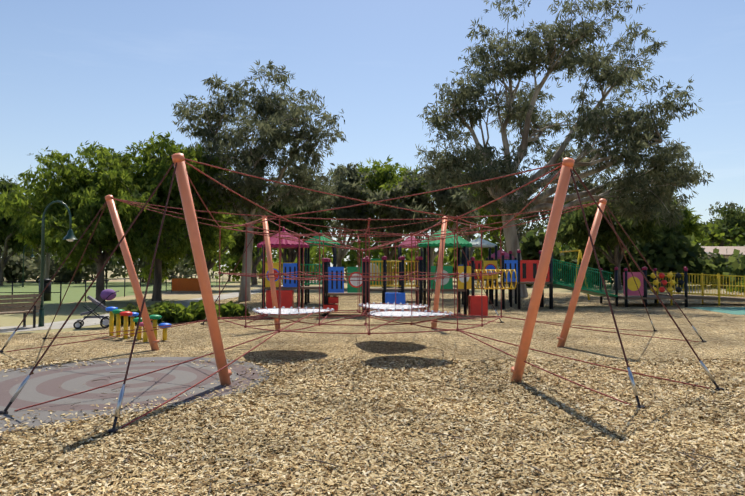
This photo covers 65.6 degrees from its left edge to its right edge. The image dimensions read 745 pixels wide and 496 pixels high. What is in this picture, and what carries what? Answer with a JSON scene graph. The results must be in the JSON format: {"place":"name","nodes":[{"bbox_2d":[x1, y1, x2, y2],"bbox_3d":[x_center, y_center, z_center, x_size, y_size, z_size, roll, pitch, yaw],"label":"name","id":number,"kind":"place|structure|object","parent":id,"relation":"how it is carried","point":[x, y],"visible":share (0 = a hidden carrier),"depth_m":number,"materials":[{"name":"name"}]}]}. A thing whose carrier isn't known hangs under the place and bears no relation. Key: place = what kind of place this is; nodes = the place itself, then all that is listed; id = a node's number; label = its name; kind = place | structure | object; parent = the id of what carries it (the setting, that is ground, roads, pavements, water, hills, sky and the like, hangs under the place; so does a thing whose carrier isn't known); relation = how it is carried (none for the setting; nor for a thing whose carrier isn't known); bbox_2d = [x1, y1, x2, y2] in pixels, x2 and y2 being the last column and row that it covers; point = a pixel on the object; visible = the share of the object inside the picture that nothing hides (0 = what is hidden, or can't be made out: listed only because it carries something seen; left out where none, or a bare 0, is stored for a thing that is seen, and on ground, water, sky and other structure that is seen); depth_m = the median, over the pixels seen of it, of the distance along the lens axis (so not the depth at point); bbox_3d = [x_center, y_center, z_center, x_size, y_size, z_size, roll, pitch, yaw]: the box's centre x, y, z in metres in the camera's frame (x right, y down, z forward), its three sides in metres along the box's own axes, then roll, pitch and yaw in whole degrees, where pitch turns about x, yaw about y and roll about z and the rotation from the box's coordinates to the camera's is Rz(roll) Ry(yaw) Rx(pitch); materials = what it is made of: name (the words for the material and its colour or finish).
{"place":"outdoors","nodes":[
{"label":"outdoors","id":0,"kind":"place"},
{"bbox_2d":[0,282,238,303],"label":"sports field","id":1,"kind":"structure","parent":0,"point":[75,292],"depth_m":45.06,"materials":[{"name":"green plant"}]},
{"bbox_2d":[0,175,37,285],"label":"tree","id":2,"kind":"object","parent":1,"relation":"on","point":[8,232],"visible":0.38,"depth_m":54.08,"materials":[{"name":"green plant"}]},
{"bbox_2d":[22,245,34,286],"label":"lamp post","id":3,"kind":"object","parent":1,"relation":"on","point":[32,256],"visible":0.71,"depth_m":51.25,"materials":[{"name":"black metal"}]},
{"bbox_2d":[37,207,50,278],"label":"tree","id":4,"kind":"object","parent":1,"relation":"on","point":[47,265],"depth_m":61.01,"materials":[{"name":"brown plant"}]},
{"bbox_2d":[0,281,316,332],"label":"path","id":5,"kind":"structure","parent":0,"point":[91,321],"depth_m":17.73,"materials":[{"name":"concrete"}]},
{"bbox_2d":[0,294,41,327],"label":"park bench","id":6,"kind":"object","parent":5,"relation":"on","point":[30,299],"visible":0.92,"depth_m":15.87,"materials":[{"name":"wood"}]},
{"bbox_2d":[38,200,77,326],"bbox_3d":[-9.033,0.439,16.629,1.060,3.628,0.390,0,-2,-1],"label":"lamp post","id":7,"kind":"object","parent":5,"relation":"on","point":[70,236],"visible":0.92,"depth_m":16.60,"materials":[{"name":"metal"}]},
{"bbox_2d":[73,289,118,328],"bbox_3d":[-7.780,1.699,16.334,1.127,1.087,0.564,1,-2,-21],"label":"stroller","id":8,"kind":"object","parent":5,"relation":"on","point":[108,294],"visible":0.94,"depth_m":16.20,"materials":[{"name":"fabric"}]},
{"bbox_2d":[0,269,743,334],"bbox_3d":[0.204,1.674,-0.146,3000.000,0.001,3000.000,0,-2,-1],"label":"ground","id":9,"kind":"structure","parent":0,"point":[63,312],"depth_m":34.07,"materials":[{"name":"green plant"}]},
{"bbox_2d":[0,242,54,279],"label":"tree","id":10,"kind":"object","parent":9,"relation":"on","point":[37,250],"visible":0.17,"depth_m":81.97,"materials":[{"name":"green plant"}]},
{"bbox_2d":[0,245,196,283],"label":"scrub band","id":11,"kind":"object","parent":9,"relation":"on","point":[13,269],"visible":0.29,"depth_m":63.87,"materials":[{"name":"green plant"}]},
{"bbox_2d":[0,146,200,304],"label":"dense tree","id":12,"kind":"object","parent":9,"relation":"on","point":[82,198],"visible":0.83,"depth_m":25.22,"materials":[{"name":"green plant"}]},
{"bbox_2d":[103,242,183,283],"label":"tree","id":13,"kind":"object","parent":9,"relation":"on","point":[120,261],"depth_m":59.11,"materials":[{"name":"green plant"}]},
{"bbox_2d":[45,131,265,300],"bbox_3d":[-10.764,-1.572,29.956,10.446,8.985,8.526,0,-2,-1],"label":"dense tree","id":14,"kind":"object","parent":9,"relation":"on","point":[159,170],"visible":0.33,"depth_m":28.52,"materials":[{"name":"green plant"}]},
{"bbox_2d":[171,273,209,292],"bbox_3d":[-12.537,2.410,39.962,2.138,1.300,1.736,0,-2,-1],"label":"orange barrier","id":15,"kind":"object","parent":9,"relation":"on","point":[179,284],"visible":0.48,"depth_m":39.11,"materials":[{"name":"orange plastic"}]},
{"bbox_2d":[175,208,264,274],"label":"tree","id":16,"kind":"object","parent":9,"relation":"on","point":[239,239],"visible":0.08,"depth_m":43.86,"materials":[{"name":"green plant"}]},
{"bbox_2d":[150,59,347,300],"bbox_3d":[-6.346,-3.787,29.456,10.178,13.384,8.074,0,-2,-1],"label":"gum tree","id":17,"kind":"object","parent":9,"relation":"on","point":[281,136],"visible":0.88,"depth_m":29.19,"materials":[{"name":"green plant"}]},
{"bbox_2d":[227,188,283,284],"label":"tree","id":18,"kind":"object","parent":9,"relation":"on","point":[254,272],"depth_m":57.48,"materials":[{"name":"brown plant"}]},
{"bbox_2d":[242,183,337,262],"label":"tree","id":19,"kind":"object","parent":9,"relation":"on","point":[291,253],"visible":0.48,"depth_m":44.32,"materials":[{"name":"green plant"}]},
{"bbox_2d":[296,162,391,266],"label":"tree","id":20,"kind":"object","parent":9,"relation":"on","point":[349,187],"visible":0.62,"depth_m":45.16,"materials":[{"name":"green plant"}]},
{"bbox_2d":[0,293,744,495],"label":"mulch area","id":21,"kind":"object","parent":9,"relation":"on","point":[191,340],"depth_m":10.95,"materials":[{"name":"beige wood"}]},
{"bbox_2d":[114,303,153,324],"bbox_3d":[-7.128,1.991,17.298,1.318,0.698,1.238,0,-2,-1],"label":"shrub","id":22,"kind":"object","parent":21,"relation":"on","point":[130,307],"visible":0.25,"depth_m":17.07,"materials":[{"name":"green plant"}]},
{"bbox_2d":[0,357,269,432],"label":"rubber pad","id":23,"kind":"object","parent":21,"relation":"on","point":[171,380],"visible":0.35,"depth_m":8.22,"materials":[{"name":"grey rubber"}]},
{"bbox_2d":[105,307,170,341],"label":"stepping posts","id":24,"kind":"object","parent":21,"relation":"on","point":[119,313],"visible":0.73,"depth_m":13.71,"materials":[{"name":"yellow plastic"}]},
{"bbox_2d":[147,301,173,309],"bbox_3d":[-6.862,2.064,19.040,1.314,0.673,1.276,0,-2,-1],"label":"shrub","id":25,"kind":"object","parent":21,"relation":"on","point":[154,305],"depth_m":18.90,"materials":[{"name":"green plant"}]},
{"bbox_2d":[152,302,193,322],"bbox_3d":[-6.268,2.018,17.926,1.513,0.686,1.342,0,-2,-1],"label":"shrub","id":26,"kind":"object","parent":21,"relation":"on","point":[173,312],"visible":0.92,"depth_m":17.63,"materials":[{"name":"green plant"}]},
{"bbox_2d":[188,300,217,307],"bbox_3d":[-5.857,2.123,20.119,1.374,0.629,1.169,0,-2,-1],"label":"shrub","id":27,"kind":"object","parent":21,"relation":"on","point":[192,304],"visible":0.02,"depth_m":19.97,"materials":[{"name":"green plant"}]},
{"bbox_2d":[188,302,221,320],"bbox_3d":[-5.485,2.064,18.568,1.234,0.638,1.149,0,-2,-1],"label":"shrub","id":28,"kind":"object","parent":21,"relation":"on","point":[197,310],"visible":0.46,"depth_m":18.21,"materials":[{"name":"green plant"}]},
{"bbox_2d":[218,300,249,316],"bbox_3d":[-4.770,2.100,19.552,1.192,0.632,1.084,1,-2,-35],"label":"shrub","id":29,"kind":"object","parent":21,"relation":"on","point":[230,309],"visible":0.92,"depth_m":19.27,"materials":[{"name":"green plant"}]},
{"bbox_2d":[105,153,606,385],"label":"support poles","id":30,"kind":"object","parent":21,"relation":"on","point":[517,371],"visible":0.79,"depth_m":8.22,"materials":[{"name":"brown wood"}]},
{"bbox_2d":[6,158,709,428],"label":"climbing ropes","id":31,"kind":"object","parent":30,"relation":"attached to","point":[299,278],"visible":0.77,"depth_m":10.62,"materials":[{"name":"red fabric"}]},
{"bbox_2d":[252,302,453,321],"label":"discs","id":32,"kind":"object","parent":31,"relation":"hanging from","point":[292,310],"visible":0.83,"depth_m":11.47,"materials":[{"name":"white plastic"}]},
{"bbox_2d":[0,215,724,433],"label":"rope connectors","id":33,"kind":"object","parent":21,"relation":"on","point":[113,429],"visible":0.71,"depth_m":7.89,"materials":[{"name":"metal"}]},
{"bbox_2d":[0,356,744,495],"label":"mulch chips","id":34,"kind":"object","parent":21,"relation":"on","point":[373,460],"visible":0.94,"depth_m":5.70,"materials":[{"name":"beige wood"}]},
{"bbox_2d":[257,227,744,315],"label":"play structure","id":35,"kind":"object","parent":21,"relation":"on","point":[516,271],"visible":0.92,"depth_m":22.10,"materials":[{"name":"multicoloured plastic"}]},
{"bbox_2d":[687,307,744,314],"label":"play mat","id":36,"kind":"object","parent":21,"relation":"on","point":[736,310],"visible":1,"depth_m":23.27,"materials":[{"name":"teal rubber"}]},
{"bbox_2d":[0,246,744,302],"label":"building and fences","id":37,"kind":"structure","parent":9,"relation":"on","point":[726,251],"depth_m":33.75,"materials":[{"name":"metal"}]},
{"bbox_2d":[1,222,744,278],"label":"scrub band","id":38,"kind":"object","parent":9,"relation":"on","point":[274,254],"depth_m":93.49,"materials":[{"name":"green plant"}]},
{"bbox_2d":[343,162,406,257],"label":"tree","id":39,"kind":"object","parent":9,"relation":"on","point":[374,245],"visible":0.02,"depth_m":74.71,"materials":[{"name":"green plant"}]},
{"bbox_2d":[328,155,434,287],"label":"tree","id":40,"kind":"object","parent":9,"relation":"on","point":[387,178],"visible":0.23,"depth_m":47.48,"materials":[{"name":"green plant"}]},
{"bbox_2d":[363,160,481,287],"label":"tree","id":41,"kind":"object","parent":9,"relation":"on","point":[452,202],"visible":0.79,"depth_m":44.30,"materials":[{"name":"green plant"}]},
{"bbox_2d":[195,219,744,281],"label":"scrub band","id":42,"kind":"object","parent":9,"relation":"on","point":[351,260],"visible":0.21,"depth_m":69.50,"materials":[{"name":"green plant"}]},
{"bbox_2d":[434,166,524,260],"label":"tree","id":43,"kind":"object","parent":9,"relation":"on","point":[483,212],"visible":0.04,"depth_m":58.19,"materials":[{"name":"green plant"}]},
{"bbox_2d":[477,174,550,250],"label":"tree","id":44,"kind":"object","parent":9,"relation":"on","point":[519,229],"visible":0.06,"depth_m":61.52,"materials":[{"name":"green plant"}]},
{"bbox_2d":[415,0,714,296],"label":"tree","id":45,"kind":"object","parent":9,"relation":"on","point":[655,179],"visible":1,"depth_m":33.20,"materials":[{"name":"green plant"}]},
{"bbox_2d":[540,195,598,249],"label":"tree","id":46,"kind":"object","parent":9,"relation":"on","point":[575,245],"depth_m":58.65,"materials":[{"name":"green plant"}]},
{"bbox_2d":[555,195,682,289],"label":"tree","id":47,"kind":"object","parent":9,"relation":"on","point":[574,227],"visible":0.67,"depth_m":43.09,"materials":[{"name":"green plant"}]},
{"bbox_2d":[519,228,744,288],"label":"scrub band","id":48,"kind":"object","parent":9,"relation":"on","point":[679,258],"visible":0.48,"depth_m":48.12,"materials":[{"name":"green plant"}]},
{"bbox_2d":[627,185,685,286],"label":"tree","id":49,"kind":"object","parent":9,"relation":"on","point":[667,234],"visible":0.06,"depth_m":47.58,"materials":[{"name":"green plant"}]},
{"bbox_2d":[669,204,707,280],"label":"tree","id":50,"kind":"object","parent":9,"relation":"on","point":[689,225],"visible":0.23,"depth_m":55.56,"materials":[{"name":"green plant"}]},
{"bbox_2d":[693,204,744,245],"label":"tree","id":51,"kind":"object","parent":9,"relation":"on","point":[733,218],"visible":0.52,"depth_m":72.59,"materials":[{"name":"green plant"}]},
{"bbox_2d":[705,201,743,220],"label":"tree","id":52,"kind":"object","parent":9,"relation":"on","point":[733,205],"visible":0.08,"depth_m":85.32,"materials":[{"name":"green plant"}]},
{"bbox_2d":[725,280,743,292],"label":"shrub","id":53,"kind":"object","parent":9,"relation":"on","point":[736,287],"visible":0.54,"depth_m":39.39,"materials":[{"name":"green plant"}]},
{"bbox_2d":[0,0,744,268],"label":"sky","id":54,"kind":"structure","parent":0,"point":[110,73],"materials":[{"name":"blue"}]}
]}

